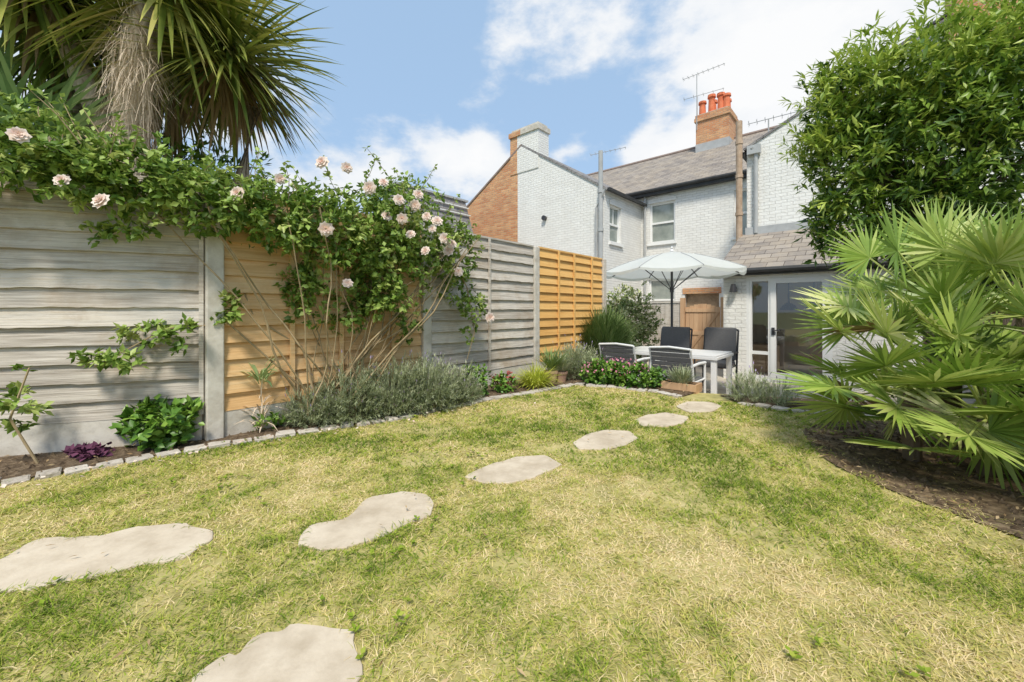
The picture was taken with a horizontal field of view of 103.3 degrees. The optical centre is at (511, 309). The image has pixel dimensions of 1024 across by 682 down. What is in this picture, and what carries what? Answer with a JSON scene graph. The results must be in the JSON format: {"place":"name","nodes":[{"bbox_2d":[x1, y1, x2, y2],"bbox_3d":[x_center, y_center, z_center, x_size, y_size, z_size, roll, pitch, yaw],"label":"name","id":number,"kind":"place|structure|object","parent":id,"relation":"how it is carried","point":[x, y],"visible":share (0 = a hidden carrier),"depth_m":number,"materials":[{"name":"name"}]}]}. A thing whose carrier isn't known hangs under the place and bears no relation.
{"place":"outdoors","nodes":[
{"label":"outdoors","id":0,"kind":"place"},
{"bbox_2d":[0,0,944,212],"label":"sky","id":1,"kind":"structure","parent":0,"point":[427,83],"materials":[{"name":"blue"}]},
{"bbox_2d":[0,375,1023,681],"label":"lawn","id":2,"kind":"structure","parent":0,"point":[506,565],"depth_m":1.50,"materials":[{"name":"plant"}]},
{"bbox_2d":[0,523,212,594],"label":"stepping stone","id":3,"kind":"object","parent":2,"relation":"on","point":[38,562],"visible":0.88,"depth_m":1.56,"materials":[{"name":"stone"}]},
{"bbox_2d":[191,623,362,681],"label":"stepping stone","id":4,"kind":"object","parent":2,"relation":"on","point":[297,652],"visible":0.98,"depth_m":1.09,"materials":[{"name":"stone"}]},
{"bbox_2d":[0,167,605,456],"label":"garden fence","id":5,"kind":"object","parent":2,"relation":"on","point":[65,290],"visible":0.56,"depth_m":2.91,"materials":[{"name":"grey wood"}]},
{"bbox_2d":[298,491,433,551],"bbox_3d":[-0.643,0.950,1.841,0.367,0.020,0.612,0,0,44],"label":"stepping stone","id":6,"kind":"object","parent":2,"relation":"on","point":[367,518],"visible":0.91,"depth_m":1.79,"materials":[{"name":"stone"}]},
{"bbox_2d":[0,382,879,485],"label":"stone edging","id":7,"kind":"object","parent":2,"relation":"on","point":[48,473],"visible":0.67,"depth_m":3.04,"materials":[{"name":"stone"}]},
{"bbox_2d":[0,369,1023,538],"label":"flower bed","id":8,"kind":"object","parent":2,"relation":"on","point":[902,471],"visible":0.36,"depth_m":2.46,"materials":[{"name":"soil"}]},
{"bbox_2d":[61,441,114,461],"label":"heuchera plant","id":9,"kind":"object","parent":8,"relation":"on","point":[84,451],"visible":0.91,"depth_m":2.57,"materials":[{"name":"purple plant"}]},
{"bbox_2d":[108,394,204,452],"bbox_3d":[-2.419,0.772,2.772,0.494,0.423,0.540,0,0,-45],"label":"hydrangea shrub","id":10,"kind":"object","parent":8,"relation":"on","point":[175,422],"visible":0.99,"depth_m":2.71,"materials":[{"name":"green plant"}]},
{"bbox_2d":[0,82,494,463],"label":"climbing rose","id":11,"kind":"object","parent":8,"relation":"on","point":[100,177],"visible":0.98,"depth_m":2.94,"materials":[{"name":"green plant"}]},
{"bbox_2d":[233,352,287,432],"bbox_3d":[-1.948,0.618,3.117,0.482,0.604,0.418,0,0,0],"label":"plant","id":12,"kind":"object","parent":8,"relation":"on","point":[264,373],"visible":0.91,"depth_m":3.10,"materials":[{"name":"green plant"}]},
{"bbox_2d":[251,407,291,431],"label":"shrub","id":13,"kind":"object","parent":8,"relation":"on","point":[269,418],"visible":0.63,"depth_m":3.13,"materials":[{"name":"green plant"}]},
{"bbox_2d":[274,350,396,428],"bbox_3d":[-1.528,0.676,3.489,1.154,0.690,0.854,0,0,-36],"label":"lavender bush","id":14,"kind":"object","parent":8,"relation":"on","point":[339,411],"visible":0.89,"depth_m":3.35,"materials":[{"name":"green plant"}]},
{"bbox_2d":[352,349,484,419],"bbox_3d":[-0.909,0.683,3.944,1.506,0.689,0.949,0,0,-41],"label":"lavender bush","id":15,"kind":"object","parent":8,"relation":"on","point":[442,388],"visible":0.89,"depth_m":3.79,"materials":[{"name":"green plant"}]},
{"bbox_2d":[462,361,491,395],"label":"shrub","id":16,"kind":"object","parent":8,"relation":"on","point":[483,380],"visible":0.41,"depth_m":4.42,"materials":[{"name":"green plant"}]},
{"bbox_2d":[489,370,517,393],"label":"red flowering plant","id":17,"kind":"object","parent":8,"relation":"on","point":[501,387],"visible":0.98,"depth_m":4.61,"materials":[{"name":"green plant"}]},
{"bbox_2d":[0,373,1023,681],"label":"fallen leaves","id":18,"kind":"object","parent":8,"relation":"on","point":[596,539],"visible":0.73,"depth_m":2.25,"materials":[{"name":"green plant"}]},
{"bbox_2d":[514,360,562,388],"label":"lime grass clump","id":19,"kind":"object","parent":8,"relation":"on","point":[537,377],"visible":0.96,"depth_m":4.88,"materials":[{"name":"green plant"}]},
{"bbox_2d":[543,369,557,383],"bbox_3d":[0.500,0.864,5.220,0.194,0.172,0.194,0,0,0],"label":"plant pot","id":20,"kind":"object","parent":8,"relation":"on","point":[552,374],"visible":0.58,"depth_m":5.15,"materials":[{"name":"ceramic"}]},
{"bbox_2d":[556,370,567,382],"bbox_3d":[0.640,0.874,5.280,0.173,0.152,0.173,0,0,0],"label":"plant pot","id":21,"kind":"object","parent":8,"relation":"on","point":[562,375],"visible":0.61,"depth_m":5.22,"materials":[{"name":"ceramic"}]},
{"bbox_2d":[530,343,576,370],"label":"potted plant","id":22,"kind":"object","parent":21,"relation":"on","point":[550,362],"visible":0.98,"depth_m":5.20,"materials":[{"name":"green plant"}]},
{"bbox_2d":[551,334,604,379],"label":"lavender bush","id":23,"kind":"object","parent":8,"relation":"on","point":[577,356],"visible":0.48,"depth_m":5.64,"materials":[{"name":"green plant"}]},
{"bbox_2d":[579,302,640,361],"bbox_3d":[1.601,0.407,6.814,1.450,1.085,1.230,0,0,-42],"label":"shrub","id":24,"kind":"object","parent":8,"relation":"on","point":[607,327],"visible":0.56,"depth_m":6.49,"materials":[{"name":"green plant"}]},
{"bbox_2d":[578,354,669,388],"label":"geranium plant","id":25,"kind":"object","parent":8,"relation":"on","point":[615,373],"visible":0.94,"depth_m":5.00,"materials":[{"name":"green plant"}]},
{"bbox_2d":[661,379,701,393],"bbox_3d":[2.000,0.900,4.780,0.400,0.100,0.220,0,0,42],"label":"wooden planter","id":26,"kind":"object","parent":8,"relation":"on","point":[694,387],"visible":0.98,"depth_m":4.70,"materials":[{"name":"brown wood"}]},
{"bbox_2d":[663,365,698,383],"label":"herb plant","id":27,"kind":"object","parent":26,"relation":"in","point":[678,376],"visible":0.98,"depth_m":4.75,"materials":[{"name":"green plant"}]},
{"bbox_2d":[720,361,806,405],"bbox_3d":[2.569,0.782,4.154,0.808,0.500,0.651,0,0,24],"label":"lavender bush","id":28,"kind":"object","parent":8,"relation":"on","point":[785,397],"visible":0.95,"depth_m":4.12,"materials":[{"name":"green plant"}]},
{"bbox_2d":[771,196,1023,495],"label":"fan palm","id":29,"kind":"object","parent":8,"relation":"on","point":[987,357],"visible":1,"depth_m":2.46,"materials":[{"name":"green plant"}]},
{"bbox_2d":[777,0,1023,404],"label":"laurel tree","id":30,"kind":"object","parent":8,"relation":"on","point":[953,98],"visible":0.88,"depth_m":3.97,"materials":[{"name":"green plant"}]},
{"bbox_2d":[465,455,560,484],"bbox_3d":[0.026,0.950,2.398,0.582,0.020,0.318,0,0,-41],"label":"stepping stone","id":31,"kind":"object","parent":2,"relation":"on","point":[517,469],"visible":0.88,"depth_m":2.39,"materials":[{"name":"stone"}]},
{"bbox_2d":[573,430,636,449],"bbox_3d":[0.684,0.950,2.948,0.329,0.020,0.591,0,0,41],"label":"stepping stone","id":32,"kind":"object","parent":2,"relation":"on","point":[603,439],"visible":0.88,"depth_m":2.92,"materials":[{"name":"stone"}]},
{"bbox_2d":[636,412,688,426],"bbox_3d":[1.276,0.950,3.470,0.559,0.020,0.336,0,0,-43],"label":"stepping stone","id":33,"kind":"object","parent":2,"relation":"on","point":[666,419],"visible":0.82,"depth_m":3.48,"materials":[{"name":"stone"}]},
{"bbox_2d":[676,401,720,412],"bbox_3d":[1.821,0.950,3.955,0.332,0.020,0.547,0,0,44],"label":"stepping stone","id":34,"kind":"object","parent":2,"relation":"on","point":[699,406],"visible":0.91,"depth_m":3.94,"materials":[{"name":"stone"}]},
{"bbox_2d":[647,362,977,407],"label":"patio paving","id":35,"kind":"structure","parent":0,"point":[721,388],"depth_m":7.34,"materials":[{"name":"stone"}]},
{"bbox_2d":[598,343,650,379],"bbox_3d":[1.703,0.922,6.100,0.580,0.897,0.622,0,0,42],"label":"garden chair","id":36,"kind":"object","parent":35,"relation":"on","point":[619,351],"visible":0.45,"depth_m":5.89,"materials":[{"name":"fabric"}]},
{"bbox_2d":[606,280,664,362],"bbox_3d":[2.394,0.539,9.087,1.928,2.383,1.464,0,0,40],"label":"shrub","id":37,"kind":"object","parent":35,"relation":"on","point":[643,333],"visible":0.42,"depth_m":8.83,"materials":[{"name":"green plant"}]},
{"bbox_2d":[607,301,679,361],"bbox_3d":[3.424,0.590,10.779,2.200,1.620,0.060,0,0,42],"label":"side fence","id":38,"kind":"object","parent":35,"relation":"on","point":[664,309],"visible":0.1,"depth_m":10.36,"materials":[{"name":"grey wood"}]},
{"bbox_2d":[649,326,692,363],"bbox_3d":[2.857,0.840,7.280,0.580,1.061,0.622,0,0,42],"label":"garden chair","id":39,"kind":"object","parent":35,"relation":"on","point":[676,336],"visible":0.33,"depth_m":7.39,"materials":[{"name":"metal"}]},
{"bbox_2d":[606,246,746,383],"bbox_3d":[2.980,0.090,7.550,2.367,2.560,2.367,0,0,23],"label":"patio umbrella","id":40,"kind":"object","parent":35,"relation":"on","point":[671,265],"visible":0.82,"depth_m":7.20,"materials":[{"name":"fabric"}]},
{"bbox_2d":[648,346,706,392],"bbox_3d":[2.273,0.922,5.570,0.580,0.897,0.622,0,0,42],"label":"garden chair","id":41,"kind":"object","parent":35,"relation":"on","point":[656,359],"visible":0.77,"depth_m":5.39,"materials":[{"name":"fabric"}]},
{"bbox_2d":[624,346,733,393],"bbox_3d":[2.610,1.009,6.500,1.500,0.722,0.900,0,0,42],"label":"garden table","id":42,"kind":"object","parent":35,"relation":"on","point":[713,356],"visible":0.56,"depth_m":6.17,"materials":[{"name":"white metal"}]},
{"bbox_2d":[680,297,722,363],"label":"garden gate","id":43,"kind":"structure","parent":35,"relation":"on","point":[698,319],"depth_m":9.77,"materials":[{"name":"brown wood"}]},
{"bbox_2d":[694,327,738,388],"bbox_3d":[3.527,0.840,6.980,0.580,1.061,0.622,0,0,42],"label":"garden chair","id":44,"kind":"object","parent":35,"relation":"on","point":[720,339],"visible":0.52,"depth_m":7.04,"materials":[{"name":"metal"}]},
{"bbox_2d":[753,282,821,375],"bbox_3d":[6.181,0.375,7.788,3.200,2.050,1.750,0,0,42],"label":"kitchen interior","id":45,"kind":"object","parent":35,"relation":"on","point":[789,340],"visible":0.33,"depth_m":8.91,"materials":[{"name":"glass"}]},
{"bbox_2d":[723,268,975,402],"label":"extension walls","id":46,"kind":"structure","parent":35,"relation":"on","point":[734,309],"depth_m":7.91,"materials":[{"name":"white brick"}]},
{"bbox_2d":[729,284,736,291],"bbox_3d":[4.352,-0.430,7.965,0.140,0.160,0.150,0,0,42],"label":"wall lamp","id":47,"kind":"object","parent":46,"relation":"attached to","point":[733,287],"visible":1,"depth_m":7.92,"materials":[{"name":"metal"}]},
{"bbox_2d":[735,120,760,240],"bbox_3d":[5.558,-3.075,9.550,0.521,2.850,0.170,0,0,42],"label":"soil pipe","id":48,"kind":"object","parent":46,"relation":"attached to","point":[755,150],"visible":0.95,"depth_m":9.60,"materials":[{"name":"plastic"}]},
{"bbox_2d":[746,273,832,382],"bbox_3d":[5.076,0.380,7.470,1.320,2.040,0.160,0,0,42],"label":"glazed door","id":49,"kind":"structure","parent":46,"relation":"attached to","point":[771,352],"depth_m":7.60,"materials":[{"name":"white glass"}]},
{"bbox_2d":[724,216,913,275],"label":"extension roof","id":50,"kind":"structure","parent":46,"relation":"on","point":[769,249],"depth_m":8.14,"materials":[{"name":"grey tile"}]},
{"bbox_2d":[747,17,1023,334],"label":"outrigger walls","id":51,"kind":"structure","parent":35,"relation":"on","point":[779,200],"depth_m":9.22,"materials":[{"name":"white brick"}]},
{"bbox_2d":[748,111,796,131],"bbox_3d":[6.630,-4.370,10.100,1.300,1.040,0.300,0,0,34],"label":"tv antenna","id":52,"kind":"object","parent":51,"relation":"attached to","point":[773,117],"visible":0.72,"depth_m":10.18,"materials":[{"name":"grey metal"}]},
{"bbox_2d":[742,14,946,162],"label":"outrigger roof","id":53,"kind":"structure","parent":51,"relation":"on","point":[744,155],"depth_m":9.24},
{"bbox_2d":[945,0,1023,39],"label":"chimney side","id":54,"kind":"object","parent":51,"relation":"on","point":[975,3],"depth_m":6.75,"materials":[{"name":"red brick"}]},
{"bbox_2d":[981,281,1022,394],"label":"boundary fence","id":55,"kind":"object","parent":35,"relation":"on","point":[1006,321],"depth_m":4.65,"materials":[{"name":"brown wood"}]},
{"label":"ground","id":56,"kind":"structure","parent":0,"visible":0},
{"bbox_2d":[8,73,277,191],"bbox_3d":[-4.781,-1.214,5.139,4.567,3.774,2.169,0,0,-11],"label":"background shrub","id":57,"kind":"object","parent":56,"relation":"on","point":[195,156],"depth_m":5.22,"materials":[{"name":"green plant"}]},
{"bbox_2d":[0,0,343,186],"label":"cordyline palm tree","id":58,"kind":"object","parent":56,"relation":"on","point":[154,61],"visible":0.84,"depth_m":4.00,"materials":[{"name":"green plant"}]},
{"bbox_2d":[382,181,472,233],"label":"slate clad building","id":59,"kind":"structure","parent":56,"relation":"on","point":[460,205],"depth_m":13.02,"materials":[{"name":"grey stone"}]},
{"bbox_2d":[467,155,641,303],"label":"walls","id":60,"kind":"structure","parent":56,"relation":"on","point":[504,205],"depth_m":12.94,"materials":[{"name":"brick"}]},
{"bbox_2d":[508,121,549,175],"bbox_3d":[0.587,-5.410,13.809,1.310,1.520,0.660,0,0,42],"label":"chimney","id":61,"kind":"object","parent":60,"relation":"on","point":[534,136],"visible":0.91,"depth_m":13.52,"materials":[{"name":"white brick"}]},
{"bbox_2d":[466,144,646,206],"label":"roof","id":62,"kind":"structure","parent":60,"relation":"on","point":[605,186],"depth_m":12.97,"materials":[{"name":"stone"}]},
{"bbox_2d":[541,150,605,258],"bbox_3d":[1.807,-1.575,12.247,2.292,5.950,0.175,0,0,42],"label":"drain pipe","id":63,"kind":"object","parent":60,"relation":"attached to","point":[601,191],"visible":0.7,"depth_m":11.54,"materials":[{"name":"metal"}]},
{"bbox_2d":[609,199,623,246],"bbox_3d":[3.077,-2.615,12.152,0.180,1.390,0.820,0,0,42],"label":"window","id":64,"kind":"structure","parent":60,"relation":"attached to","point":[614,226],"depth_m":12.21,"materials":[{"name":"white glass"}]},
{"bbox_2d":[637,178,746,326],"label":"walls","id":65,"kind":"structure","parent":56,"relation":"on","point":[704,220],"depth_m":12.24,"materials":[{"name":"brick"}]},
{"bbox_2d":[647,279,674,323],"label":"window ground","id":66,"kind":"structure","parent":65,"relation":"attached to","point":[659,291],"depth_m":13.16,"materials":[{"name":"white glass"}]},
{"bbox_2d":[647,195,676,245],"bbox_3d":[4.858,-2.890,13.066,0.940,1.580,0.180,0,0,42],"label":"window","id":67,"kind":"structure","parent":65,"relation":"attached to","point":[662,223],"depth_m":13.11,"materials":[{"name":"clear glass"}]},
{"bbox_2d":[587,125,777,193],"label":"roof","id":68,"kind":"structure","parent":65,"relation":"attached to","point":[683,165],"depth_m":14.50,"materials":[{"name":"tile"}]},
{"bbox_2d":[694,92,738,152],"bbox_3d":[7.818,-6.950,15.489,1.250,2.400,1.200,0,0,42],"label":"chimney","id":69,"kind":"object","parent":68,"relation":"on","point":[716,126],"visible":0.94,"depth_m":15.07,"materials":[{"name":"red brick"}]},
{"bbox_2d":[683,63,724,129],"bbox_3d":[7.194,-7.945,15.243,1.500,2.190,0.300,0,0,42],"label":"tv aerial","id":70,"kind":"object","parent":69,"relation":"attached to","point":[696,90],"visible":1,"depth_m":15.39,"materials":[{"name":"grey metal"}]},
{"bbox_2d":[684,88,723,124],"bbox_3d":[7.235,-7.645,15.315,1.400,1.190,0.300,0,0,33],"label":"tv aerial","id":71,"kind":"object","parent":69,"relation":"attached to","point":[697,100],"visible":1,"depth_m":15.42,"materials":[{"name":"grey metal"}]},
{"bbox_2d":[626,169,746,301],"bbox_3d":[6.928,-1.255,10.941,20.500,5.310,0.260,0,0,42],"label":"gutter","id":72,"kind":"object","parent":65,"relation":"attached to","point":[702,182],"visible":0.15,"depth_m":12.46,"materials":[{"name":"black plastic"}]},
{"bbox_2d":[683,287,720,306],"bbox_3d":[5.778,0.365,12.295,1.100,2.070,0.200,0,0,42],"label":"side door","id":73,"kind":"structure","parent":65,"relation":"attached to","point":[695,297],"depth_m":12.29,"materials":[{"name":"brown wood"}]},
{"bbox_2d":[731,180,746,239],"bbox_3d":[6.663,-2.840,11.447,0.790,1.640,0.180,0,0,42],"label":"window landing","id":74,"kind":"object","parent":65,"relation":"attached to","point":[744,206],"depth_m":11.56,"materials":[{"name":"white glass"}]}
]}

